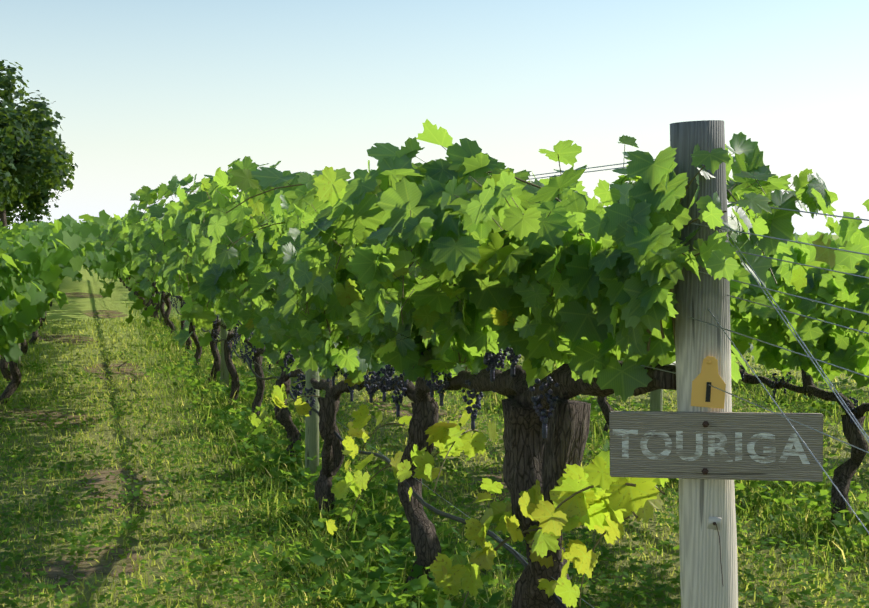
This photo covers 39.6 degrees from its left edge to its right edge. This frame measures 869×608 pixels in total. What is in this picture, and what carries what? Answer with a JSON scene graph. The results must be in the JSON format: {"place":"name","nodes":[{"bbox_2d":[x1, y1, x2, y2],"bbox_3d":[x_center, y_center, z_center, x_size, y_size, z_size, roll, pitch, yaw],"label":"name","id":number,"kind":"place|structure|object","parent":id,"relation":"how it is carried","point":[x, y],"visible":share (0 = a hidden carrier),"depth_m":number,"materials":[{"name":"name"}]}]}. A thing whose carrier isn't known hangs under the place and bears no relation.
{"place":"outdoors","nodes":[
{"label":"outdoors","id":0,"kind":"place"},
{"bbox_2d":[0,265,868,607],"bbox_3d":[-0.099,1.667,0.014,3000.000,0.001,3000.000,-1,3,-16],"label":"ground","id":1,"kind":"structure","parent":0,"point":[74,309],"depth_m":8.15,"materials":[{"name":"green plant"}]},
{"bbox_2d":[0,208,6,226],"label":"tree trunk","id":2,"kind":"object","parent":1,"relation":"on","point":[3,216],"visible":0.08,"depth_m":142.80,"materials":[{"name":"brown plant"}]},
{"bbox_2d":[19,220,46,228],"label":"hill vine leaves","id":3,"kind":"object","parent":1,"relation":"on","point":[30,224],"depth_m":128.52,"materials":[{"name":"green plant"}]},
{"bbox_2d":[0,292,509,587],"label":"bare soil patches","id":4,"kind":"object","parent":1,"relation":"on","point":[56,572],"visible":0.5,"depth_m":8.10,"materials":[{"name":"brown soil"}]},
{"bbox_2d":[12,244,662,486],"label":"trellis posts","id":5,"kind":"object","parent":1,"relation":"on","point":[312,431],"visible":0.04,"depth_m":7.78,"materials":[{"name":"grey wood"}]},
{"bbox_2d":[157,292,567,607],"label":"drip hose","id":6,"kind":"object","parent":1,"relation":"on","point":[524,563],"visible":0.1,"depth_m":4.97,"materials":[{"name":"black"}]},
{"bbox_2d":[0,298,868,607],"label":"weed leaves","id":7,"kind":"object","parent":1,"relation":"on","point":[382,576],"visible":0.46,"depth_m":6.62,"materials":[{"name":"green plant"}]},
{"bbox_2d":[0,277,868,607],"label":"grapevine trunks","id":8,"kind":"object","parent":1,"relation":"on","point":[530,457],"visible":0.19,"depth_m":5.31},
{"bbox_2d":[0,209,212,362],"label":"vine leaves","id":9,"kind":"object","parent":8,"relation":"attached to","point":[40,263],"visible":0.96,"depth_m":9.93,"materials":[{"name":"green plant"}]},
{"bbox_2d":[248,380,678,607],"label":"grapevine leaves","id":10,"kind":"object","parent":8,"relation":"attached to","point":[608,503],"visible":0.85,"depth_m":3.64,"materials":[{"name":"plant"}]},
{"bbox_2d":[110,145,822,607],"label":"vine shoots","id":11,"kind":"object","parent":8,"relation":"attached to","point":[306,309],"visible":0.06,"depth_m":3.41,"materials":[{"name":"green plant"}]},
{"bbox_2d":[102,225,834,314],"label":"vine leaves","id":12,"kind":"object","parent":1,"relation":"on","point":[799,239],"depth_m":14.07,"materials":[{"name":"green plant"}]},
{"bbox_2d":[92,194,868,387],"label":"vine leaves","id":13,"kind":"object","parent":12,"relation":"attached to","point":[843,347],"visible":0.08,"depth_m":6.21,"materials":[{"name":"green plant"}]},
{"bbox_2d":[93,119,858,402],"bbox_3d":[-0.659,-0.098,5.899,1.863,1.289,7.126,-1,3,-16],"label":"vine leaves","id":14,"kind":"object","parent":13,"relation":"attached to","point":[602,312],"visible":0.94,"depth_m":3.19,"materials":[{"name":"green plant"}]},
{"bbox_2d":[153,281,858,438],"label":"grape clusters","id":15,"kind":"object","parent":12,"relation":"hanging from","point":[491,363],"visible":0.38,"depth_m":5.41,"materials":[{"name":"purple food"}]},
{"bbox_2d":[670,120,737,607],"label":"end post","id":16,"kind":"object","parent":1,"relation":"on","point":[697,342],"visible":0.71,"depth_m":2.88,"materials":[{"name":"grey wood"}]},
{"bbox_2d":[159,159,868,607],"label":"trellis wires","id":17,"kind":"object","parent":16,"relation":"attached to","point":[811,357],"visible":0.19,"depth_m":2.54,"materials":[{"name":"grey metal"}]},
{"bbox_2d":[691,356,725,408],"bbox_3d":[0.649,0.184,2.852,0.078,0.122,0.004,4,7,13],"label":"ear tag","id":18,"kind":"object","parent":16,"relation":"attached to","point":[709,373],"visible":0.91,"depth_m":2.85,"materials":[{"name":"yellow plastic"}]},
{"bbox_2d":[705,382,710,401],"bbox_3d":[0.647,0.208,2.853,0.011,0.048,0.003,4,11,13],"label":"numeral","id":19,"kind":"object","parent":18,"relation":"attached to","point":[708,390],"visible":1,"depth_m":2.85,"materials":[{"name":"black"}]},
{"bbox_2d":[707,516,721,529],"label":"wire clips","id":20,"kind":"object","parent":16,"relation":"attached to","point":[711,520],"visible":1,"depth_m":2.88,"materials":[{"name":"silver metal"}]},
{"bbox_2d":[609,411,822,481],"bbox_3d":[0.661,0.335,2.853,0.491,0.163,0.021,0,3,14],"label":"sign board","id":21,"kind":"object","parent":16,"relation":"attached to","point":[638,463],"visible":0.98,"depth_m":2.84,"materials":[{"name":"grey wood"}]},
{"bbox_2d":[702,421,708,474],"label":"sign bolts","id":22,"kind":"object","parent":21,"relation":"in","point":[705,471],"visible":1,"depth_m":2.84,"materials":[{"name":"grey metal"}]},
{"bbox_2d":[613,429,809,463],"bbox_3d":[0.648,0.336,2.844,0.454,0.072,0.002,0,3,14],"label":"sign text","id":23,"kind":"object","parent":21,"relation":"attached to","point":[713,446],"visible":1,"depth_m":2.84},
{"bbox_2d":[713,522,722,584],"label":"clip wires","id":24,"kind":"object","parent":16,"relation":"attached to","point":[714,523],"visible":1,"depth_m":2.88,"materials":[{"name":"grey metal"}]},
{"bbox_2d":[0,0,868,234],"label":"sky","id":25,"kind":"structure","parent":0,"point":[148,93],"materials":[{"name":"blue"}]},
{"bbox_2d":[799,235,844,242],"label":"hill","id":26,"kind":"structure","parent":0,"point":[834,237],"depth_m":240.12,"materials":[{"name":"green plant"}]},
{"bbox_2d":[0,60,73,210],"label":"tree foliage","id":27,"kind":"object","parent":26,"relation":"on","point":[24,160],"visible":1,"depth_m":106.86,"materials":[{"name":"green plant"}]},
{"bbox_2d":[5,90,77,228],"bbox_3d":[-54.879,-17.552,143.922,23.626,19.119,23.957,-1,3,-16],"label":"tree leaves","id":28,"kind":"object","parent":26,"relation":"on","point":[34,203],"visible":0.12,"depth_m":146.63,"materials":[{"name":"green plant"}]}
]}

